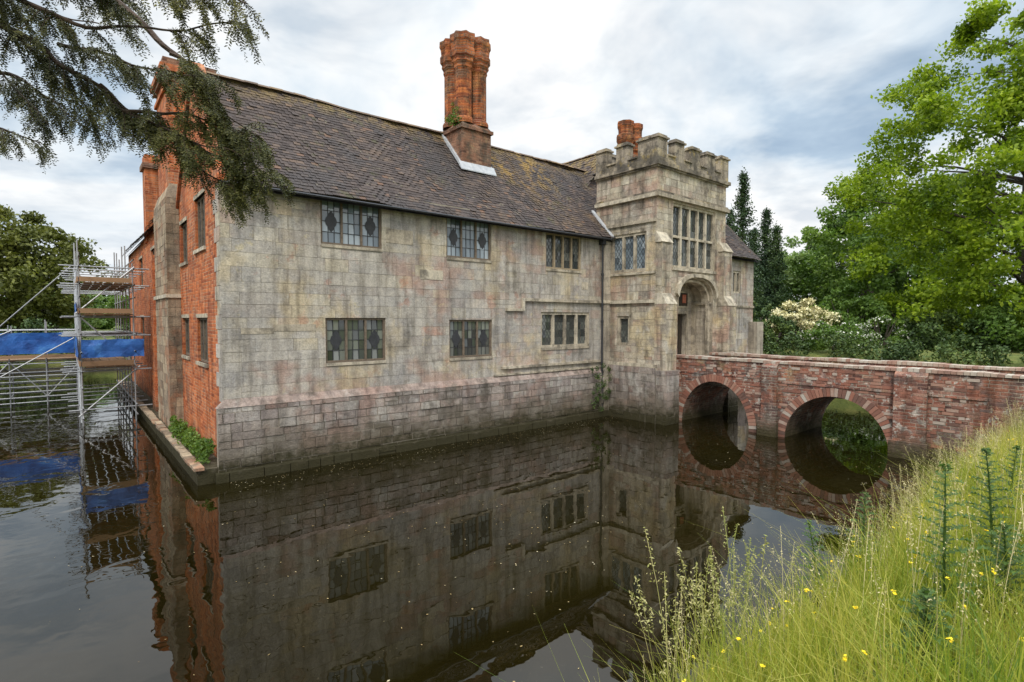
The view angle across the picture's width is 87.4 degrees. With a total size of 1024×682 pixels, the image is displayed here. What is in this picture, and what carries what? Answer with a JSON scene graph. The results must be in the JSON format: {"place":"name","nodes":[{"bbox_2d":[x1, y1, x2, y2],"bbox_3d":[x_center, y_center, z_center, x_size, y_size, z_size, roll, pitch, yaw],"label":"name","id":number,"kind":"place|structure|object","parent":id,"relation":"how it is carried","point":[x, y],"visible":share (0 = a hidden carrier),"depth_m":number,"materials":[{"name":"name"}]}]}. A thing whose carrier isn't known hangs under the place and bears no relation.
{"place":"outdoors","nodes":[
{"label":"outdoors","id":0,"kind":"place"},
{"bbox_2d":[0,368,970,681],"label":"moat water","id":1,"kind":"structure","parent":0,"point":[124,508],"depth_m":7.88,"materials":[{"name":"brown liquid"}]},
{"bbox_2d":[54,422,875,681],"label":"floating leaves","id":2,"kind":"object","parent":1,"relation":"on","point":[424,528],"visible":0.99,"depth_m":8.50,"materials":[{"name":"green plant"}]},
{"bbox_2d":[0,323,1023,681],"bbox_3d":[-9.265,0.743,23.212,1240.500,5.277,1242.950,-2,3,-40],"label":"ground","id":3,"kind":"structure","parent":0,"point":[60,363],"depth_m":25.77,"materials":[{"name":"green plant"}]},
{"bbox_2d":[0,215,48,328],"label":"beech tree","id":4,"kind":"object","parent":3,"relation":"on","point":[20,271],"visible":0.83,"depth_m":41.27,"materials":[{"name":"green plant"}]},
{"bbox_2d":[0,204,127,332],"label":"beech tree","id":5,"kind":"object","parent":3,"relation":"on","point":[57,309],"visible":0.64,"depth_m":44.33,"materials":[{"name":"green plant"}]},
{"bbox_2d":[0,316,129,369],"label":"bank hedge","id":6,"kind":"object","parent":3,"relation":"on","point":[34,325],"visible":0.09,"depth_m":35.00,"materials":[{"name":"green plant"}]},
{"bbox_2d":[27,277,107,332],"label":"beech tree","id":7,"kind":"object","parent":3,"relation":"on","point":[95,321],"visible":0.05,"depth_m":61.26,"materials":[{"name":"green plant"}]},
{"bbox_2d":[0,239,152,425],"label":"scaffolding","id":8,"kind":"object","parent":3,"relation":"on","point":[108,353],"visible":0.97,"depth_m":19.44,"materials":[{"name":"silver metal"}]},
{"bbox_2d":[81,283,128,329],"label":"beech tree","id":9,"kind":"object","parent":3,"relation":"on","point":[110,302],"visible":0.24,"depth_m":69.63,"materials":[{"name":"green plant"}]},
{"bbox_2d":[0,0,296,229],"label":"yew tree","id":10,"kind":"object","parent":3,"relation":"on","point":[156,133],"visible":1,"depth_m":4.54,"materials":[{"name":"green plant"}]},
{"bbox_2d":[118,56,762,485],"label":"walls","id":11,"kind":"structure","parent":3,"relation":"on","point":[266,390],"depth_m":14.55,"materials":[{"name":"stone"}]},
{"bbox_2d":[168,415,215,463],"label":"ledge weeds","id":12,"kind":"object","parent":11,"relation":"on","point":[190,438],"visible":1,"depth_m":12.05,"materials":[{"name":"green plant"}]},
{"bbox_2d":[221,133,613,407],"bbox_3d":[-0.338,-2.106,16.905,16.390,9.070,2.890,-2,3,-40],"label":"lead and downpipes","id":13,"kind":"object","parent":11,"relation":"attached to","point":[476,168],"visible":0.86,"depth_m":16.43,"materials":[{"name":"grey metal"}]},
{"bbox_2d":[141,195,739,362],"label":"windows","id":14,"kind":"structure","parent":11,"relation":"attached to","point":[354,339],"depth_m":15.07,"materials":[{"name":"grey glass"}]},
{"bbox_2d":[122,71,761,262],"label":"tiled roof","id":15,"kind":"structure","parent":11,"relation":"on","point":[334,149],"depth_m":14.67,"materials":[{"name":"tile"}]},
{"bbox_2d":[444,102,461,125],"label":"plant","id":16,"kind":"object","parent":11,"relation":"on","point":[452,118],"visible":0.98,"depth_m":16.32,"materials":[{"name":"green plant"}]},
{"bbox_2d":[439,30,642,154],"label":"octagonal chimney flues","id":17,"kind":"object","parent":11,"relation":"on","point":[465,61],"visible":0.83,"depth_m":16.67,"materials":[{"name":"brick"}]},
{"bbox_2d":[589,363,611,411],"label":"ivy plant","id":18,"kind":"object","parent":11,"relation":"attached to","point":[605,398],"visible":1,"depth_m":18.08,"materials":[{"name":"green plant"}]},
{"bbox_2d":[2,281,1017,320],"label":"distant trees","id":19,"kind":"object","parent":3,"relation":"on","point":[128,298],"visible":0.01,"depth_m":86.87,"materials":[{"name":"green plant"}]},
{"bbox_2d":[726,210,738,234],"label":"conifer tree","id":20,"kind":"object","parent":3,"relation":"on","point":[728,220],"visible":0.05,"depth_m":51.52,"materials":[{"name":"green plant"}]},
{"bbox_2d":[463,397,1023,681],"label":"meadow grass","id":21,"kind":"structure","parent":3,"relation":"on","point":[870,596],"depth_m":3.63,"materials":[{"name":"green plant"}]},
{"bbox_2d":[728,166,768,320],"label":"conifer tree","id":22,"kind":"object","parent":3,"relation":"on","point":[742,221],"visible":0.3,"depth_m":45.30,"materials":[{"name":"green plant"}]},
{"bbox_2d":[748,226,761,297],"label":"conifer tree","id":23,"kind":"object","parent":3,"relation":"on","point":[756,233],"visible":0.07,"depth_m":52.33,"materials":[{"name":"green plant"}]},
{"bbox_2d":[753,207,781,320],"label":"conifer tree","id":24,"kind":"object","parent":3,"relation":"on","point":[765,226],"visible":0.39,"depth_m":49.46,"materials":[{"name":"green plant"}]},
{"bbox_2d":[753,300,788,329],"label":"laurel shrub","id":25,"kind":"object","parent":3,"relation":"on","point":[765,312],"visible":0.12,"depth_m":36.42,"materials":[{"name":"green plant"}]},
{"bbox_2d":[756,221,801,331],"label":"conifer tree","id":26,"kind":"object","parent":3,"relation":"on","point":[774,284],"visible":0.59,"depth_m":46.53,"materials":[{"name":"green plant"}]},
{"bbox_2d":[753,314,809,350],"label":"laurel shrub","id":27,"kind":"object","parent":3,"relation":"on","point":[785,326],"visible":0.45,"depth_m":30.12,"materials":[{"name":"green plant"}]},
{"bbox_2d":[784,254,811,318],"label":"birch tree","id":28,"kind":"object","parent":3,"relation":"on","point":[791,298],"visible":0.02,"depth_m":57.45,"materials":[{"name":"green plant"}]},
{"bbox_2d":[764,297,842,344],"bbox_3d":[17.046,-0.938,31.935,4.300,3.443,3.762,0,2,0],"label":"flowering shrub","id":29,"kind":"object","parent":3,"relation":"on","point":[813,315],"visible":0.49,"depth_m":31.09,"materials":[{"name":"white plant"}]},
{"bbox_2d":[762,226,853,332],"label":"ash tree","id":30,"kind":"object","parent":3,"relation":"on","point":[792,242],"visible":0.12,"depth_m":51.56,"materials":[{"name":"green plant"}]},
{"bbox_2d":[794,519,839,614],"bbox_3d":[2.937,2.248,5.141,0.458,1.042,0.420,0,2,0],"label":"thistle plant","id":31,"kind":"object","parent":3,"relation":"on","point":[813,543],"visible":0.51,"depth_m":5.17,"materials":[{"name":"green plant"}]},
{"bbox_2d":[796,320,870,350],"bbox_3d":[17.438,-0.156,28.946,3.990,1.982,3.602,0,2,0],"label":"elder shrub","id":32,"kind":"object","parent":3,"relation":"on","point":[813,335],"visible":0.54,"depth_m":28.36,"materials":[{"name":"green plant"}]},
{"bbox_2d":[777,231,904,327],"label":"ash tree","id":33,"kind":"object","parent":3,"relation":"on","point":[802,251],"visible":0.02,"depth_m":57.53,"materials":[{"name":"green plant"}]},
{"bbox_2d":[676,352,1023,464],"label":"brick bridge","id":34,"kind":"structure","parent":3,"relation":"on","point":[916,407],"depth_m":13.61,"materials":[{"name":"brick"}]},
{"bbox_2d":[799,284,900,344],"bbox_3d":[21.428,-1.334,33.692,6.577,4.592,4.983,0,2,0],"label":"laurel shrub","id":35,"kind":"object","parent":3,"relation":"on","point":[857,310],"visible":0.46,"depth_m":32.78,"materials":[{"name":"green plant"}]},
{"bbox_2d":[682,438,1023,681],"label":"buttercup flowers","id":36,"kind":"object","parent":3,"relation":"on","point":[845,658],"visible":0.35,"depth_m":3.40,"materials":[{"name":"yellow plant"}]},
{"bbox_2d":[836,491,886,577],"bbox_3d":[3.668,2.051,5.589,0.430,0.987,0.431,0,2,0],"label":"thistle plant","id":37,"kind":"object","parent":3,"relation":"on","point":[863,517],"visible":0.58,"depth_m":5.59,"materials":[{"name":"green plant"}]},
{"bbox_2d":[782,185,962,324],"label":"oak tree","id":38,"kind":"object","parent":3,"relation":"on","point":[819,262],"visible":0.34,"depth_m":46.22,"materials":[{"name":"green plant"}]},
{"bbox_2d":[855,315,914,347],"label":"flowering shrub","id":39,"kind":"object","parent":3,"relation":"on","point":[891,325],"visible":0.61,"depth_m":29.54,"materials":[{"name":"green plant"}]},
{"bbox_2d":[763,330,1023,366],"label":"garden hedge","id":40,"kind":"object","parent":3,"relation":"on","point":[898,348],"visible":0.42,"depth_m":24.94,"materials":[{"name":"green plant"}]},
{"bbox_2d":[870,300,952,343],"bbox_3d":[24.145,-0.815,33.160,6.265,3.401,5.832,0,2,0],"label":"laurel shrub","id":41,"kind":"object","parent":3,"relation":"on","point":[893,315],"visible":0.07,"depth_m":31.73,"materials":[{"name":"green plant"}]},
{"bbox_2d":[821,0,1023,345],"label":"lime tree","id":42,"kind":"object","parent":3,"relation":"on","point":[978,190],"visible":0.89,"depth_m":29.80,"materials":[{"name":"green plant"}]},
{"bbox_2d":[881,584,972,678],"bbox_3d":[2.322,1.589,2.952,0.507,0.558,0.431,0,2,0],"label":"thistle plant","id":43,"kind":"object","parent":3,"relation":"on","point":[926,594],"visible":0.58,"depth_m":2.95,"materials":[{"name":"green plant"}]},
{"bbox_2d":[861,172,1013,309],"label":"oak tree","id":44,"kind":"object","parent":3,"relation":"on","point":[899,278],"visible":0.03,"depth_m":47.34,"materials":[{"name":"green plant"}]},
{"bbox_2d":[904,461,982,628],"bbox_3d":[2.757,1.319,3.418,0.396,1.142,0.406,2,3,44],"label":"thistle plant","id":45,"kind":"object","parent":3,"relation":"on","point":[943,530],"visible":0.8,"depth_m":3.39,"materials":[{"name":"green plant"}]},
{"bbox_2d":[891,307,1023,351],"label":"laurel shrub","id":46,"kind":"object","parent":3,"relation":"on","point":[928,336],"visible":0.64,"depth_m":27.97,"materials":[{"name":"green plant"}]},
{"bbox_2d":[946,300,1023,352],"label":"laurel shrub","id":47,"kind":"object","parent":3,"relation":"on","point":[998,316],"visible":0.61,"depth_m":26.28,"materials":[{"name":"green plant"}]},
{"bbox_2d":[953,447,1023,576],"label":"thistle plant","id":48,"kind":"object","parent":3,"relation":"on","point":[987,451],"visible":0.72,"depth_m":4.01,"materials":[{"name":"green plant"}]},
{"bbox_2d":[962,520,1023,616],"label":"thistle plant","id":49,"kind":"object","parent":3,"relation":"on","point":[1003,548],"visible":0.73,"depth_m":3.45,"materials":[{"name":"green plant"}]},
{"bbox_2d":[983,445,1023,525],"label":"thistle plant","id":50,"kind":"object","parent":3,"relation":"on","point":[1017,447],"visible":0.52,"depth_m":4.96,"materials":[{"name":"green plant"}]},
{"bbox_2d":[0,0,1023,308],"label":"sky","id":51,"kind":"structure","parent":0,"point":[782,90],"materials":[{"name":"white"}]}
]}

